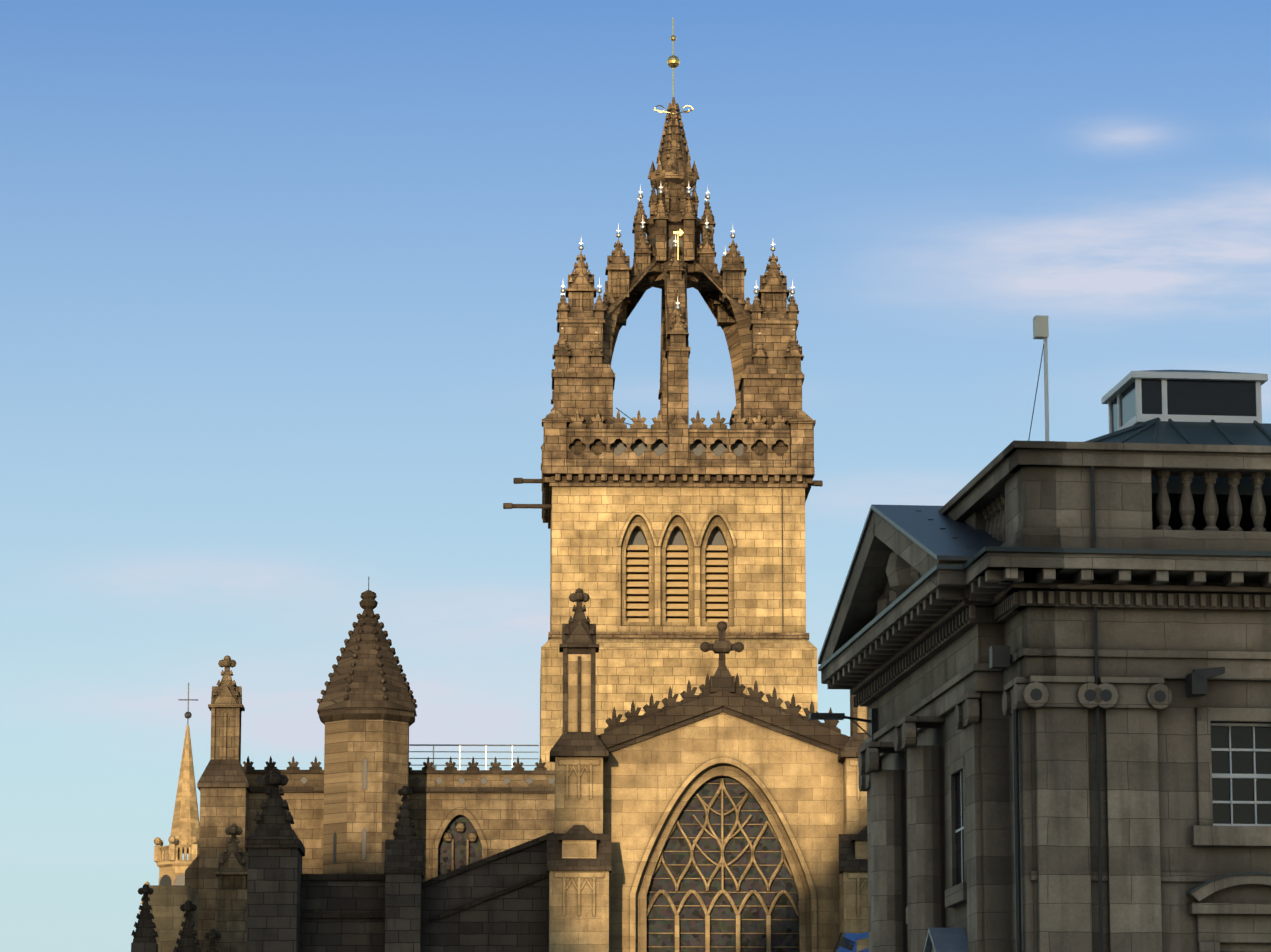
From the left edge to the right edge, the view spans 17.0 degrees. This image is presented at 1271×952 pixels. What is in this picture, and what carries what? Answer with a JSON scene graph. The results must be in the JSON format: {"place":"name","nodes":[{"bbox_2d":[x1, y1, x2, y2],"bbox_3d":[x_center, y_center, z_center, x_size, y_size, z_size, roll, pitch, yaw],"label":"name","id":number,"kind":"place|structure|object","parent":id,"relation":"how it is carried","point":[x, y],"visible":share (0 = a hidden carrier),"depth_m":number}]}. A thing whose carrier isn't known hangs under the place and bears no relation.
{"place":"outdoors","nodes":[
{"label":"outdoors","id":0,"kind":"place"},
{"bbox_2d":[160,683,197,884],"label":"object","id":1,"kind":"object","parent":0,"point":[178,880],"visible":0.29,"depth_m":357.80},
{"bbox_2d":[185,655,408,951],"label":"turrets","id":2,"kind":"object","parent":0,"point":[216,875],"visible":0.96,"depth_m":150.91},
{"bbox_2d":[131,840,548,951],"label":"lower wall","id":3,"kind":"structure","parent":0,"point":[281,896],"depth_m":130.08},
{"bbox_2d":[243,756,554,792],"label":"parapet","id":4,"kind":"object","parent":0,"point":[428,768],"depth_m":155.00},
{"bbox_2d":[409,744,538,769],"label":"railing","id":5,"kind":"object","parent":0,"point":[485,758],"visible":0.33,"depth_m":158.69},
{"bbox_2d":[131,97,867,951],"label":"cathedral","id":6,"kind":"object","parent":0,"point":[772,425],"depth_m":166.30},
{"bbox_2d":[626,545,727,621],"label":"louvers","id":7,"kind":"object","parent":6,"relation":"attached to","point":[676,584],"visible":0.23,"depth_m":166.09},
{"bbox_2d":[559,184,794,333],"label":"finials","id":8,"kind":"object","parent":6,"relation":"attached to","point":[706,227],"visible":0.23,"depth_m":170.75},
{"bbox_2d":[647,777,798,951],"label":"window glass","id":9,"kind":"object","parent":6,"relation":"attached to","point":[724,912],"depth_m":131.19},
{"bbox_2d":[0,0,1270,951],"label":"sky","id":10,"kind":"structure","parent":0,"point":[281,281]},
{"bbox_2d":[654,18,693,257],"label":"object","id":11,"kind":"object","parent":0,"point":[673,61],"visible":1,"depth_m":174.22},
{"bbox_2d":[540,487,817,769],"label":"tower wall","id":12,"kind":"structure","parent":0,"point":[592,529],"depth_m":165.60},
{"bbox_2d":[838,937,854,950],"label":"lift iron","id":13,"kind":"object","parent":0,"point":[848,945],"visible":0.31,"depth_m":121.18},
{"bbox_2d":[837,932,868,951],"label":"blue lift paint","id":14,"kind":"object","parent":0,"point":[854,937],"visible":0.31,"depth_m":121.22},
{"bbox_2d":[809,338,1270,951],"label":"building","id":15,"kind":"structure","parent":0,"point":[913,667],"depth_m":69.55},
{"bbox_2d":[818,504,1003,663],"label":"roof","id":16,"kind":"structure","parent":15,"relation":"attached to","point":[913,523],"depth_m":73.93},
{"bbox_2d":[923,928,967,951],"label":"roof","id":17,"kind":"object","parent":15,"relation":"attached to","point":[947,939],"visible":0.8,"depth_m":71.76},
{"bbox_2d":[1033,315,1048,338],"bbox_3d":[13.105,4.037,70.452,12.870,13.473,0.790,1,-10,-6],"label":"antenna","id":18,"kind":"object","parent":15,"relation":"attached to","point":[1040,327],"visible":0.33,"depth_m":71.11},
{"bbox_2d":[818,370,1270,893],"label":"building lead","id":19,"kind":"object","parent":15,"relation":"on","point":[1170,431],"visible":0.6,"depth_m":71.94},
{"bbox_3d":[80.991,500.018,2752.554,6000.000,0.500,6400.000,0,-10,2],"label":"ground","id":20,"kind":"structure","parent":0,"visible":0},
{"bbox_2d":[139,725,199,913],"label":"spire","id":21,"kind":"structure","parent":20,"relation":"on","point":[184,835],"depth_m":359.14},
{"bbox_2d":[245,773,554,881],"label":"wall","id":22,"kind":"structure","parent":20,"relation":"on","point":[500,822],"depth_m":154.77},
{"bbox_2d":[438,816,481,875],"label":"window glass","id":23,"kind":"object","parent":22,"relation":"in","point":[445,854],"visible":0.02,"depth_m":154.86},
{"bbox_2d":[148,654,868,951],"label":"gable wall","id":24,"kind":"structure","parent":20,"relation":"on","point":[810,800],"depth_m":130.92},
{"bbox_2d":[833,932,841,951],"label":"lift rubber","id":25,"kind":"object","parent":20,"relation":"on","point":[836,945],"visible":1,"depth_m":121.26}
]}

